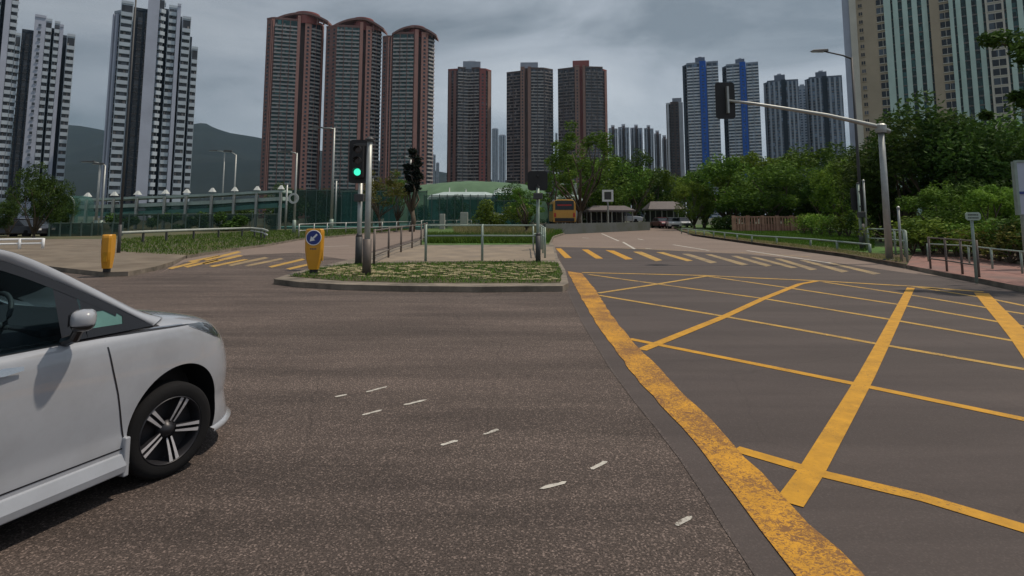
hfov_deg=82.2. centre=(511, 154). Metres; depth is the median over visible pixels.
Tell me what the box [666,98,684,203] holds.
tower block
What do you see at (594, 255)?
crossing bar
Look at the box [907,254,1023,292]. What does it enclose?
brick pavement
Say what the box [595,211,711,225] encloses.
hedge
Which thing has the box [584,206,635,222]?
bus shelter
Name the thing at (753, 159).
broadleaf tree
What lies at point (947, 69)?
window
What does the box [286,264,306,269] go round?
crossing bar
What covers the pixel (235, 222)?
hedge
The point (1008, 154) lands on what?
broadleaf tree
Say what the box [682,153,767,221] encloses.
broadleaf tree
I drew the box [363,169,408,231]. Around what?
broadleaf tree
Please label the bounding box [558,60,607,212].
tower block
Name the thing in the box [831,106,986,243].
broadleaf tree
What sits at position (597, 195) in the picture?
broadleaf tree
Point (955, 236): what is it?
shrub
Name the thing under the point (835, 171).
broadleaf tree
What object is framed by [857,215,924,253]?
shrub
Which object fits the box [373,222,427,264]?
railing
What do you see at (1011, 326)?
box junction edge line
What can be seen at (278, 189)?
broadleaf tree
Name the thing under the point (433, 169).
tower block
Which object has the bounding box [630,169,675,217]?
broadleaf tree
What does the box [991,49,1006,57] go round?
window
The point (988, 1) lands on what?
window
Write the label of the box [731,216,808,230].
slatted fence
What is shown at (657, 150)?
tower block
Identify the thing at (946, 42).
window
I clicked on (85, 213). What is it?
arched shelter
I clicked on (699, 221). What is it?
ground
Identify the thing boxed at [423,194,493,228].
fence
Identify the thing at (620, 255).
crossing bar
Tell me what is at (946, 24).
window
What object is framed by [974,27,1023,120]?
broadleaf tree
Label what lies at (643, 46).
sky
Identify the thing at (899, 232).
post
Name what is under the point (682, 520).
worn lane dash
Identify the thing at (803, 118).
tower block
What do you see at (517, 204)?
broadleaf tree
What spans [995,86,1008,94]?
window
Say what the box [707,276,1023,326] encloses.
box junction diagonal line
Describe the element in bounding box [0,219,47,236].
parked car
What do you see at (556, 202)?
rear window
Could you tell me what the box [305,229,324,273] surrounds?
keep left bollard
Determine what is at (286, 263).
crossing bar
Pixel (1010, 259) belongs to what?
shrub
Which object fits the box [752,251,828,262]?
lane line
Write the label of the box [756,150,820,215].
broadleaf tree
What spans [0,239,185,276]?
pavement
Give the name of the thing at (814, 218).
shrub
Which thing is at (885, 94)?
window
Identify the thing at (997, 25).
window
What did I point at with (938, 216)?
hedge
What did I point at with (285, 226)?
light mast
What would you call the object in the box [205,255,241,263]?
crossing bar
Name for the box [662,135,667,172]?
tower block
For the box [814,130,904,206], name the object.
broadleaf tree
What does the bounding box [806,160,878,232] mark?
broadleaf tree
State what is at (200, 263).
crossing bar
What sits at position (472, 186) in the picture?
roof
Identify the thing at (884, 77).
window
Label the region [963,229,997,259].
shrub
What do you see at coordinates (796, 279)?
box junction edge line
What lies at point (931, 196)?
broadleaf tree
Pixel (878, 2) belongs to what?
window
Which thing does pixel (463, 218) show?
utility cabinet
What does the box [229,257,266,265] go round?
crossing bar
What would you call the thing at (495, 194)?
tent hall
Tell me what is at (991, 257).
railing
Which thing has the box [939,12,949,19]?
window
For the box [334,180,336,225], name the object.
light mast
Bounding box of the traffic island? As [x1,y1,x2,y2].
[274,229,568,292]
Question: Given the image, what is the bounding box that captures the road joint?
[566,289,758,575]
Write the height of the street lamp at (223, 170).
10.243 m
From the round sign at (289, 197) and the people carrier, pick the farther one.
the round sign at (289, 197)
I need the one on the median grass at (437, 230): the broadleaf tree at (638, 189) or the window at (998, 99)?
the broadleaf tree at (638, 189)
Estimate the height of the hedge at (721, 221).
3.494 m
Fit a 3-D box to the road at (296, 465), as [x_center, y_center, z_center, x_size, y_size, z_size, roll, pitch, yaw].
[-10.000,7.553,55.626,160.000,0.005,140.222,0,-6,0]
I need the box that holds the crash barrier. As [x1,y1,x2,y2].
[122,227,267,241]
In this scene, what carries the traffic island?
on the road at (296, 465)
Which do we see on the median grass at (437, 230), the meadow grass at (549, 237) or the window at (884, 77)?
the meadow grass at (549, 237)
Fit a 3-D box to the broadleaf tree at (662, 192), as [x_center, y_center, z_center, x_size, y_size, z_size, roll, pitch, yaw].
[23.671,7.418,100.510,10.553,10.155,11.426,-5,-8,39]
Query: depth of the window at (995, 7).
187.42 m
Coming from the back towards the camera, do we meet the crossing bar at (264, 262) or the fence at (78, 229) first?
the fence at (78, 229)
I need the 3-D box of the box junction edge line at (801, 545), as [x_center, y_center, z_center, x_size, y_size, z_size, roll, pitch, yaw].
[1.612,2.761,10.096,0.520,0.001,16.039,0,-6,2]
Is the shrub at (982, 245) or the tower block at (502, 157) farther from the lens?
the tower block at (502, 157)
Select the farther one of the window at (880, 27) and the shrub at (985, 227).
the window at (880, 27)
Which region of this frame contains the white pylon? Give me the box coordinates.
[560,183,576,219]
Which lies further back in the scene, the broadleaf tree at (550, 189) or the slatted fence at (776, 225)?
the broadleaf tree at (550, 189)
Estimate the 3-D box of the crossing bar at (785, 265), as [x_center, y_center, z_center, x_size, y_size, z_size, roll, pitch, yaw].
[9.658,3.994,21.802,0.290,0.001,5.358,-1,-6,8]
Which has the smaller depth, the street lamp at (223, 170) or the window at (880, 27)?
the street lamp at (223, 170)
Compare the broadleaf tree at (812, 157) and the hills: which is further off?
the hills
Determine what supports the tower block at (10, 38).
on the ground at (699, 221)
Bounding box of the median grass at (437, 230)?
[422,226,657,244]
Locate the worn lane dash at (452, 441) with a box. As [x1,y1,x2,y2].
[441,440,457,444]
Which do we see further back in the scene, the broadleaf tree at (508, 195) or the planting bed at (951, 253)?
the broadleaf tree at (508, 195)
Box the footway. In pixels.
[375,246,555,261]
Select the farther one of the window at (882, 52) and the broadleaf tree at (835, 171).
the window at (882, 52)
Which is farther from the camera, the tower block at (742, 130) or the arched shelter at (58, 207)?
the tower block at (742, 130)
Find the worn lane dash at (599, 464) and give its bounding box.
[590,461,607,468]
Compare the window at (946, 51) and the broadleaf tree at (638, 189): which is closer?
the broadleaf tree at (638, 189)
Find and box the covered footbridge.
[84,185,291,228]
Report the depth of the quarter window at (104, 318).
3.59 m
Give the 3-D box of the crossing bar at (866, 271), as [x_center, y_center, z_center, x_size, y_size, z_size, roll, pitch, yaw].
[11.187,3.736,19.340,0.342,0.001,4.688,-1,-6,12]
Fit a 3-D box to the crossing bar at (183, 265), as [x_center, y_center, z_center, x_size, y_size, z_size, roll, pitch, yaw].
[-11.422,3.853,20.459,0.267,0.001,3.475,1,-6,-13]
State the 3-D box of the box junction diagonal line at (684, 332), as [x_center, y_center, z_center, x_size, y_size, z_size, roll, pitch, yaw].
[4.769,2.910,11.500,0.324,0.001,10.241,-5,-8,38]
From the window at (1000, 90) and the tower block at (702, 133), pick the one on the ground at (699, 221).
the tower block at (702, 133)
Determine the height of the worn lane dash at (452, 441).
0.001 m
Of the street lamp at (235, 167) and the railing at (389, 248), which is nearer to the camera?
the railing at (389, 248)
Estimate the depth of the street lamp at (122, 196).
25.62 m
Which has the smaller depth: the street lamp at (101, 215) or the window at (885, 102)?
the street lamp at (101, 215)
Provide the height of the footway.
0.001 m
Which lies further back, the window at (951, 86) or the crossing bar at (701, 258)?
the window at (951, 86)
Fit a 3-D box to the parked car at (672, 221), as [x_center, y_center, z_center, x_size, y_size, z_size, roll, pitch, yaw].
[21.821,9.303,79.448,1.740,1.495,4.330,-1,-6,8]
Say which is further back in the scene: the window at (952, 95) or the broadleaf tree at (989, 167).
the window at (952, 95)
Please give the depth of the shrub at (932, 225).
22.98 m
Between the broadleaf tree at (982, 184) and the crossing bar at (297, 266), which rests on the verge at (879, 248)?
the broadleaf tree at (982, 184)
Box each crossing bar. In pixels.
[169,261,198,268]
[184,260,217,266]
[189,255,218,261]
[203,251,239,260]
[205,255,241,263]
[211,259,247,266]
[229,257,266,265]
[245,258,281,265]
[268,259,304,267]
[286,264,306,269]
[556,248,570,257]
[582,249,602,258]
[606,250,631,259]
[635,252,660,260]
[657,252,692,260]
[684,254,715,262]
[706,254,747,264]
[733,256,771,265]
[752,257,797,267]
[777,259,814,269]
[800,260,846,271]
[829,262,879,273]
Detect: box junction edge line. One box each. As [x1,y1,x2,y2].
[568,271,864,575]
[582,272,983,291]
[975,293,1023,357]
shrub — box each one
[784,213,813,232]
[792,214,818,233]
[804,213,829,233]
[805,214,836,234]
[813,212,855,236]
[820,214,851,234]
[842,212,858,237]
[851,212,871,237]
[856,216,877,239]
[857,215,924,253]
[867,214,918,237]
[897,217,975,254]
[902,226,949,253]
[908,217,957,255]
[933,223,971,256]
[944,220,1023,262]
[944,224,984,257]
[954,223,990,253]
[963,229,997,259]
[965,218,1017,260]
[979,226,1023,261]
[988,215,1023,260]
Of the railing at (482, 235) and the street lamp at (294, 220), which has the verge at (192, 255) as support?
the street lamp at (294, 220)
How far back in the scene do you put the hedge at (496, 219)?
65.13 m
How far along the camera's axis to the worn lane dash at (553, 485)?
3.71 m
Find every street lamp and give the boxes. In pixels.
[81,161,100,222]
[92,163,105,222]
[116,0,136,252]
[209,150,232,212]
[223,151,236,191]
[278,151,297,232]
[309,127,334,229]
[810,49,865,248]
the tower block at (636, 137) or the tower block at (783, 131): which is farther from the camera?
the tower block at (636, 137)
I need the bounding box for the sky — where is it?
[14,0,849,214]
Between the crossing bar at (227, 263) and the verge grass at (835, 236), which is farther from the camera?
the verge grass at (835, 236)
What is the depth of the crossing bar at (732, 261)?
22.45 m
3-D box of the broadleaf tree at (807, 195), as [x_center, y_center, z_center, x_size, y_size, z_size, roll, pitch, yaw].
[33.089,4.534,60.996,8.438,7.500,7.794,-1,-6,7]
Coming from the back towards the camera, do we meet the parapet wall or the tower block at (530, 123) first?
the tower block at (530, 123)
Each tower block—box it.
[0,0,20,217]
[7,14,75,218]
[98,0,197,219]
[258,11,331,213]
[321,17,387,189]
[379,25,438,190]
[432,154,435,183]
[436,162,438,182]
[447,61,491,181]
[492,128,497,181]
[499,134,505,182]
[507,62,553,199]
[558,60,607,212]
[609,125,617,212]
[618,124,629,162]
[630,124,643,216]
[644,125,654,170]
[654,130,661,197]
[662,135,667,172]
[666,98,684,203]
[682,57,721,217]
[722,58,761,217]
[763,74,802,213]
[798,84,809,177]
[804,70,845,165]
[841,0,1023,214]
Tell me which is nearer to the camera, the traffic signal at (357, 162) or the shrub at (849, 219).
the traffic signal at (357, 162)
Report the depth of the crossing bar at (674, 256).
24.67 m
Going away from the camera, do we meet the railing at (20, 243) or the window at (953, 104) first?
the railing at (20, 243)
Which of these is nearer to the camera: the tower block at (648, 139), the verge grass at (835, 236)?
the verge grass at (835, 236)
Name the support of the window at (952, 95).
in the tower block at (896, 50)
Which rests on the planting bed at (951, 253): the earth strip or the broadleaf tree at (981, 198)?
the broadleaf tree at (981, 198)
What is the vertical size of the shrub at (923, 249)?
1.559 m
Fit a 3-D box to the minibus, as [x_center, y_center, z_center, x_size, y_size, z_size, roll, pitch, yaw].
[5.168,6.089,60.887,2.284,2.626,6.620,0,-6,0]
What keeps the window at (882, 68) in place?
in the tower block at (896, 50)
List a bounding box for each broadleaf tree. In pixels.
[0,192,27,236]
[4,161,76,237]
[47,193,80,222]
[264,182,301,197]
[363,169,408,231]
[385,172,410,229]
[495,181,534,200]
[509,183,544,231]
[541,166,575,223]
[544,120,617,222]
[554,150,632,222]
[578,155,653,213]
[599,147,665,221]
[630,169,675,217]
[643,166,686,214]
[643,170,676,199]
[671,181,715,228]
[674,171,719,227]
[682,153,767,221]
[713,151,785,218]
[715,156,815,221]
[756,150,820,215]
[757,143,835,203]
[784,163,849,228]
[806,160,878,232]
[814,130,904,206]
[826,154,920,212]
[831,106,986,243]
[843,179,916,241]
[860,88,1023,213]
[894,180,985,247]
[898,107,1023,215]
[915,172,1012,220]
[960,184,1019,246]
[962,110,1023,217]
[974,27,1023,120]
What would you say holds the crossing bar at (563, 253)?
on the road resurfaced
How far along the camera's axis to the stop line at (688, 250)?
28.14 m
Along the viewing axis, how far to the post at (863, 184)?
26.89 m
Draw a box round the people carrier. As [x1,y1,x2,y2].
[0,249,230,524]
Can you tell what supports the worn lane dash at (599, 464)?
on the road at (296, 465)
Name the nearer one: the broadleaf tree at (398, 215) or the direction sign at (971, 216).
the direction sign at (971, 216)
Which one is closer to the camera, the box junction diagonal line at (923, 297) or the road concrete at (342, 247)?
the box junction diagonal line at (923, 297)
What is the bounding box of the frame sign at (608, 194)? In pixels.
[602,190,612,222]
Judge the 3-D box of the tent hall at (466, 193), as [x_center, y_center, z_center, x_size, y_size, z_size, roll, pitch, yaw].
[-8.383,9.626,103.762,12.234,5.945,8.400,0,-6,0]
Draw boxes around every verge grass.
[704,227,874,250]
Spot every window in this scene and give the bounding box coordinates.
[93,310,121,327]
[555,201,573,209]
[875,0,882,6]
[876,7,883,14]
[877,15,883,22]
[877,24,884,30]
[878,32,885,38]
[878,40,885,47]
[879,49,886,55]
[879,57,886,64]
[880,65,887,72]
[880,74,887,80]
[881,82,888,89]
[882,91,889,97]
[882,99,889,106]
[939,3,948,11]
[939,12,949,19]
[940,21,949,28]
[941,30,950,37]
[942,39,951,46]
[942,47,952,54]
[943,56,952,63]
[944,65,953,72]
[944,74,954,81]
[945,83,954,90]
[946,92,955,99]
[946,101,956,108]
[987,0,1001,3]
[987,3,1001,12]
[988,12,1002,21]
[989,21,1003,30]
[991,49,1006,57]
[992,58,1006,67]
[993,68,1007,76]
[994,77,1008,85]
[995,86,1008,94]
[995,96,1008,104]
[996,106,1010,113]
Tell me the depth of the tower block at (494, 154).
1507.26 m
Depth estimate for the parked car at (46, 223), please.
51.29 m
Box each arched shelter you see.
[39,197,72,222]
[67,195,93,222]
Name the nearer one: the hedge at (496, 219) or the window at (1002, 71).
the hedge at (496, 219)
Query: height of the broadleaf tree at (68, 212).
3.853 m
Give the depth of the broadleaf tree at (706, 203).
69.30 m
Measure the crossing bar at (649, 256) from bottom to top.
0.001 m
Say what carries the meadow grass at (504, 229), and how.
on the median grass at (437, 230)
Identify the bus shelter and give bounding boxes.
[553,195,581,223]
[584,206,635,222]
[642,201,685,227]
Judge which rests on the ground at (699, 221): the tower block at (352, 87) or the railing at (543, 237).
the tower block at (352, 87)
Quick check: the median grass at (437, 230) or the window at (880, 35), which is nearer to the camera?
the median grass at (437, 230)
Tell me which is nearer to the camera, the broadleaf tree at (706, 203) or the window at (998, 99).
the broadleaf tree at (706, 203)
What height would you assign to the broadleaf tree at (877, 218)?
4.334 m
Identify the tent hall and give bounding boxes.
[433,192,496,200]
[494,188,514,200]
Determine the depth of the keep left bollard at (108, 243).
16.45 m
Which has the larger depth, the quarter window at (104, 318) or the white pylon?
the white pylon
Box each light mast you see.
[284,183,287,230]
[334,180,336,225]
[371,178,373,228]
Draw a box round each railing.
[0,238,44,248]
[298,221,421,237]
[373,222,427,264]
[424,224,535,260]
[532,225,545,257]
[681,228,871,252]
[867,228,908,261]
[926,243,1023,273]
[927,237,980,276]
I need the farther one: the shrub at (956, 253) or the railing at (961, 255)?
the shrub at (956, 253)
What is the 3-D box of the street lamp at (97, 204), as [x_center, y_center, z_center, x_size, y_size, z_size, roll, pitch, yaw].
[-36.026,3.716,49.938,1.818,6.389,0.324,0,-6,0]
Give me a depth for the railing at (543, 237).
24.78 m
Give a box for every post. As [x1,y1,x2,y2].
[356,137,373,274]
[862,179,867,249]
[896,206,902,260]
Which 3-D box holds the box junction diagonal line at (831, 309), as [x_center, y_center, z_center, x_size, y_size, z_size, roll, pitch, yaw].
[4.943,2.976,12.113,0.568,0.001,11.386,3,-7,-26]
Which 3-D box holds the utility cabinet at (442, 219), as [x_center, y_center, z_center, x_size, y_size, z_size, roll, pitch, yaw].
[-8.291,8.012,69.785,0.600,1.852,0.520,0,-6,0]
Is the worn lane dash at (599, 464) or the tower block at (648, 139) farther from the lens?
the tower block at (648, 139)
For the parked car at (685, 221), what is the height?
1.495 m
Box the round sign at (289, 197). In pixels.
[288,193,298,203]
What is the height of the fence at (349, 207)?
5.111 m
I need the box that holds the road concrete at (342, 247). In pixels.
[162,230,420,271]
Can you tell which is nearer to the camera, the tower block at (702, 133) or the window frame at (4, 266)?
the window frame at (4, 266)
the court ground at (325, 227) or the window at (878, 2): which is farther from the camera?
the window at (878, 2)
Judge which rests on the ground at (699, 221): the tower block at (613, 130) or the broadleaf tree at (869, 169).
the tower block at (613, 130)
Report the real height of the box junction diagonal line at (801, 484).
0.001 m
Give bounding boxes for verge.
[0,229,415,258]
[674,225,1013,268]
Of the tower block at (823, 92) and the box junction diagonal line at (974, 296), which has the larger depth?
the tower block at (823, 92)
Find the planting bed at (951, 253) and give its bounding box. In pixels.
[915,251,1023,264]
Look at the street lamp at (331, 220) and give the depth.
67.27 m
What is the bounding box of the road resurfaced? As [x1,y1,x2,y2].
[556,247,1023,575]
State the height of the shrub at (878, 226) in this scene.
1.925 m
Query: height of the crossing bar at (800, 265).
0.001 m
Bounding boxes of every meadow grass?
[423,230,535,242]
[452,224,554,234]
[546,228,563,242]
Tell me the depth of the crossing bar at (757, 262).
21.96 m
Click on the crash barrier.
(143, 232)
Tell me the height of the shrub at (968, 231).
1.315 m
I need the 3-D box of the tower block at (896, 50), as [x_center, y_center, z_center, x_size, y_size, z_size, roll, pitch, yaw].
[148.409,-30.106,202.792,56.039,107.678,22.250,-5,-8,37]
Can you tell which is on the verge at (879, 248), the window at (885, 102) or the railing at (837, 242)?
the railing at (837, 242)
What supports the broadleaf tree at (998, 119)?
on the verge at (879, 248)
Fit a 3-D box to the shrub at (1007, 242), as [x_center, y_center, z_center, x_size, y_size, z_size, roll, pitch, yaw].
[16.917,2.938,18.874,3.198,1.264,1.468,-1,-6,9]
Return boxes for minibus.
[549,199,575,223]
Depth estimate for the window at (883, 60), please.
205.59 m
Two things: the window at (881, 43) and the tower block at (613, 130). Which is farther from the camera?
the tower block at (613, 130)
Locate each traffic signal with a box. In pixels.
[348,140,366,263]
[528,171,547,261]
[850,183,865,249]
[1011,160,1023,255]
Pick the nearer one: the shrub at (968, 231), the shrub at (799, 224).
the shrub at (968, 231)
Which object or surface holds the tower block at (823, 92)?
on the ground at (699, 221)
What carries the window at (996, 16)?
in the tower block at (896, 50)
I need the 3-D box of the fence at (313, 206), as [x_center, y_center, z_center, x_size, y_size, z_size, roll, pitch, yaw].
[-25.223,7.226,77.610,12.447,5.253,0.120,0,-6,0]
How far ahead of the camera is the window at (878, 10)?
207.51 m
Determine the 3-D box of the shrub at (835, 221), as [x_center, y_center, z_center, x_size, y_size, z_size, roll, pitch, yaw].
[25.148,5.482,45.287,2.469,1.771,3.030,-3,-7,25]
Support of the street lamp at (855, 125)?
on the verge at (879, 248)
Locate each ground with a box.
[93,217,781,224]
[277,226,423,229]
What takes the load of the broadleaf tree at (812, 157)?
on the verge at (879, 248)
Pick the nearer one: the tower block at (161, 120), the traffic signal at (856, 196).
the traffic signal at (856, 196)
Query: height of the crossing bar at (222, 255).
0.001 m
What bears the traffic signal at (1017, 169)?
on the brick pavement at (1006, 275)
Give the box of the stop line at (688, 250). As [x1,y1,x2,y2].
[572,246,806,256]
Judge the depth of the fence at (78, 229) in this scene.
46.52 m
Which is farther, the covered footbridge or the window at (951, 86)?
the window at (951, 86)
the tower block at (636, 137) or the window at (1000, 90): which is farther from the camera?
the tower block at (636, 137)
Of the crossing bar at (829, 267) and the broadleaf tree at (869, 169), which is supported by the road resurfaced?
the crossing bar at (829, 267)
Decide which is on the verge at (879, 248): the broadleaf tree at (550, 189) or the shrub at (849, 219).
the shrub at (849, 219)
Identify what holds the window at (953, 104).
in the tower block at (896, 50)
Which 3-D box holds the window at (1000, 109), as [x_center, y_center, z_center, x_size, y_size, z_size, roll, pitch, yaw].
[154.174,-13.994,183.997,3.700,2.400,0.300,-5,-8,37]
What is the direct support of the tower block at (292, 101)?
on the ground at (699, 221)
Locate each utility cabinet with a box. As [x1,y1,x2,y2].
[439,214,444,228]
[460,212,467,226]
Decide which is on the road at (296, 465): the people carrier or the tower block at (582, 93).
the people carrier
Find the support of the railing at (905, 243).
on the verge at (879, 248)
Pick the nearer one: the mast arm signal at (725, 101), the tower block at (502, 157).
the mast arm signal at (725, 101)
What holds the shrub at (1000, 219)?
on the planting bed at (951, 253)
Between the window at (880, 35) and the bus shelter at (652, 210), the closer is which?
the bus shelter at (652, 210)
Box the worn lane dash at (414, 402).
[404,399,426,404]
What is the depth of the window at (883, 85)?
204.69 m
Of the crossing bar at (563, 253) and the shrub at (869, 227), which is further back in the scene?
the shrub at (869, 227)
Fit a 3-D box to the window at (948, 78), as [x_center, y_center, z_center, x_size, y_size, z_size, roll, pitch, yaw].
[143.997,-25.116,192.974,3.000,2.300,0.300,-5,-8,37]
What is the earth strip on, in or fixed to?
on the verge at (879, 248)
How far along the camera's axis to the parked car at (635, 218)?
72.59 m
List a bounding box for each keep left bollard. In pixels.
[101,234,115,271]
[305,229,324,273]
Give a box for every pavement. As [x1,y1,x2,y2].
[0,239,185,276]
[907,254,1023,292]
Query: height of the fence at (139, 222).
2.030 m
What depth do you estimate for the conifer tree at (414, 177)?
63.75 m
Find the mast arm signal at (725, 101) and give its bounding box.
[715,82,895,259]
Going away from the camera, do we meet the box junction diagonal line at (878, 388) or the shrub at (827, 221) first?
the box junction diagonal line at (878, 388)
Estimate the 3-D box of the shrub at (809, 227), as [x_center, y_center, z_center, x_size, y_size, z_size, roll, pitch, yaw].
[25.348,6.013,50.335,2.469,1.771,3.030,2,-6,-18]
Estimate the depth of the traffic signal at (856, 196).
26.98 m
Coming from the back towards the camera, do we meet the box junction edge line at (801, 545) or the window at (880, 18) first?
the window at (880, 18)
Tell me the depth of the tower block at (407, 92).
445.87 m
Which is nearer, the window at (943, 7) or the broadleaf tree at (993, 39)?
the broadleaf tree at (993, 39)
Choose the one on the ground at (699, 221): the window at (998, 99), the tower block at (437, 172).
the tower block at (437, 172)
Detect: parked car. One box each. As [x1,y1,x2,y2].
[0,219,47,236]
[20,218,48,225]
[617,212,642,221]
[650,217,671,227]
[665,217,681,228]
[675,217,692,226]
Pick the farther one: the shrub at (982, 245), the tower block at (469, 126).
the tower block at (469, 126)
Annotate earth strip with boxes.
[678,228,912,263]
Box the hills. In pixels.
[5,119,558,216]
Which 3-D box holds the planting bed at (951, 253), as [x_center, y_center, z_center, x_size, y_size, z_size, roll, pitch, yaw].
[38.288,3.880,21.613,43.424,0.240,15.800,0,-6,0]
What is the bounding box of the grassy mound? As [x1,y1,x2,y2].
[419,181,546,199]
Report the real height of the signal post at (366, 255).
3.846 m
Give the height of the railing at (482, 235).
1.380 m
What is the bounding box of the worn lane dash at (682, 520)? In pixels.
[675,516,691,525]
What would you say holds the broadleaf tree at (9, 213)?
on the verge at (192, 255)
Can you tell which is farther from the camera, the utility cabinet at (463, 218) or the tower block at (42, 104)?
the tower block at (42, 104)
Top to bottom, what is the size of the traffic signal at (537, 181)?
3.229 m
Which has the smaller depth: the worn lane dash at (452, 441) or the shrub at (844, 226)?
the worn lane dash at (452, 441)
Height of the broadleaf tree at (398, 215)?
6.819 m
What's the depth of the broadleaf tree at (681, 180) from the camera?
78.91 m
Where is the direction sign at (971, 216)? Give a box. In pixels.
[965,212,980,283]
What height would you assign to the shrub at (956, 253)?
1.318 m
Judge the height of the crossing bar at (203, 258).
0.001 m
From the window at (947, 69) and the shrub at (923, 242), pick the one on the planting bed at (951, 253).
the shrub at (923, 242)
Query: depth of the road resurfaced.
5.70 m
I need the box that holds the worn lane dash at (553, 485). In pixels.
[540,481,565,488]
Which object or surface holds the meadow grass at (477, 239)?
on the median grass at (437, 230)
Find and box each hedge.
[104,211,248,230]
[207,208,273,213]
[471,199,534,226]
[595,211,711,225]
[709,203,821,229]
[919,209,1020,248]
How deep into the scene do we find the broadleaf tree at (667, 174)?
94.48 m
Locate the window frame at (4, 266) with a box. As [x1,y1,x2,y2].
[0,261,116,315]
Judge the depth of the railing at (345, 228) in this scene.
51.65 m
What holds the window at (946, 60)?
in the tower block at (896, 50)
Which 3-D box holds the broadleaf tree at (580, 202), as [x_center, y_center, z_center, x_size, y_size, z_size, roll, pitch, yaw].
[7.305,2.321,62.240,8.208,12.197,6.791,0,-6,0]
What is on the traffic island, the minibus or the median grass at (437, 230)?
the median grass at (437, 230)
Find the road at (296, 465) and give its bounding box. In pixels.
[0,227,943,575]
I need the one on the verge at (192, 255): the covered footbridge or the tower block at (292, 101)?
the covered footbridge
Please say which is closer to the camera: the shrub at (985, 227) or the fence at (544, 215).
the shrub at (985, 227)
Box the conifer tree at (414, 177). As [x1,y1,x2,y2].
[402,147,424,231]
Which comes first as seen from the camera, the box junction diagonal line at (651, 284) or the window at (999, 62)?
the box junction diagonal line at (651, 284)
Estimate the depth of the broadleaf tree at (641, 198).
83.06 m
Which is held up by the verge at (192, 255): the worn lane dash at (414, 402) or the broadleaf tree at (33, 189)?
the broadleaf tree at (33, 189)
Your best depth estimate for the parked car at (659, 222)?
81.95 m
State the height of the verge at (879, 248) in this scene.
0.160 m
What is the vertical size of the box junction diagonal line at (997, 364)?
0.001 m
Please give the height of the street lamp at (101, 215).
6.205 m
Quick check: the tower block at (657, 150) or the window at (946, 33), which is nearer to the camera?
the window at (946, 33)
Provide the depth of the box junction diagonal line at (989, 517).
3.61 m
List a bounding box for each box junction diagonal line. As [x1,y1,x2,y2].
[588,274,1011,340]
[597,276,706,292]
[599,295,1023,369]
[630,338,1023,420]
[639,281,816,349]
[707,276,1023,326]
[737,446,1023,531]
[780,287,914,506]
[825,282,1023,313]
[917,287,1023,305]
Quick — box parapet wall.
[543,222,649,233]
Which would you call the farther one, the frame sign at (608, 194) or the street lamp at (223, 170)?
the street lamp at (223, 170)
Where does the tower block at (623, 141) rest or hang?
on the ground at (699, 221)
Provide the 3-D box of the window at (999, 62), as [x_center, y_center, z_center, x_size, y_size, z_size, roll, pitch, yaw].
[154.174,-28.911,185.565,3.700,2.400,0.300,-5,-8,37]
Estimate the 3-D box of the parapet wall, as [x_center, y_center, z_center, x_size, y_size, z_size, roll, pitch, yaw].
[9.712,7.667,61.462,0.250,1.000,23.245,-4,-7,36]
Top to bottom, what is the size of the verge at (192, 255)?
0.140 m
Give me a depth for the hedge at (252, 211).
82.63 m
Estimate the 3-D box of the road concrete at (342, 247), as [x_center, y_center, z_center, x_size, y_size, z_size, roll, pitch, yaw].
[-12.336,7.836,58.337,9.564,0.001,82.051,0,-6,-2]
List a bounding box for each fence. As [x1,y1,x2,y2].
[48,222,123,235]
[113,213,277,231]
[274,189,363,225]
[340,190,426,225]
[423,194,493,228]
[493,200,550,224]
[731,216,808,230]
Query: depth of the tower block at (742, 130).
567.29 m
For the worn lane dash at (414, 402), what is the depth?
5.36 m
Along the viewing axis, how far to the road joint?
4.11 m
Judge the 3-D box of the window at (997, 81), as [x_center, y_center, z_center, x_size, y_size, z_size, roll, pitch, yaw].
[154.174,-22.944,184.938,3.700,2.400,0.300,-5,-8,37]

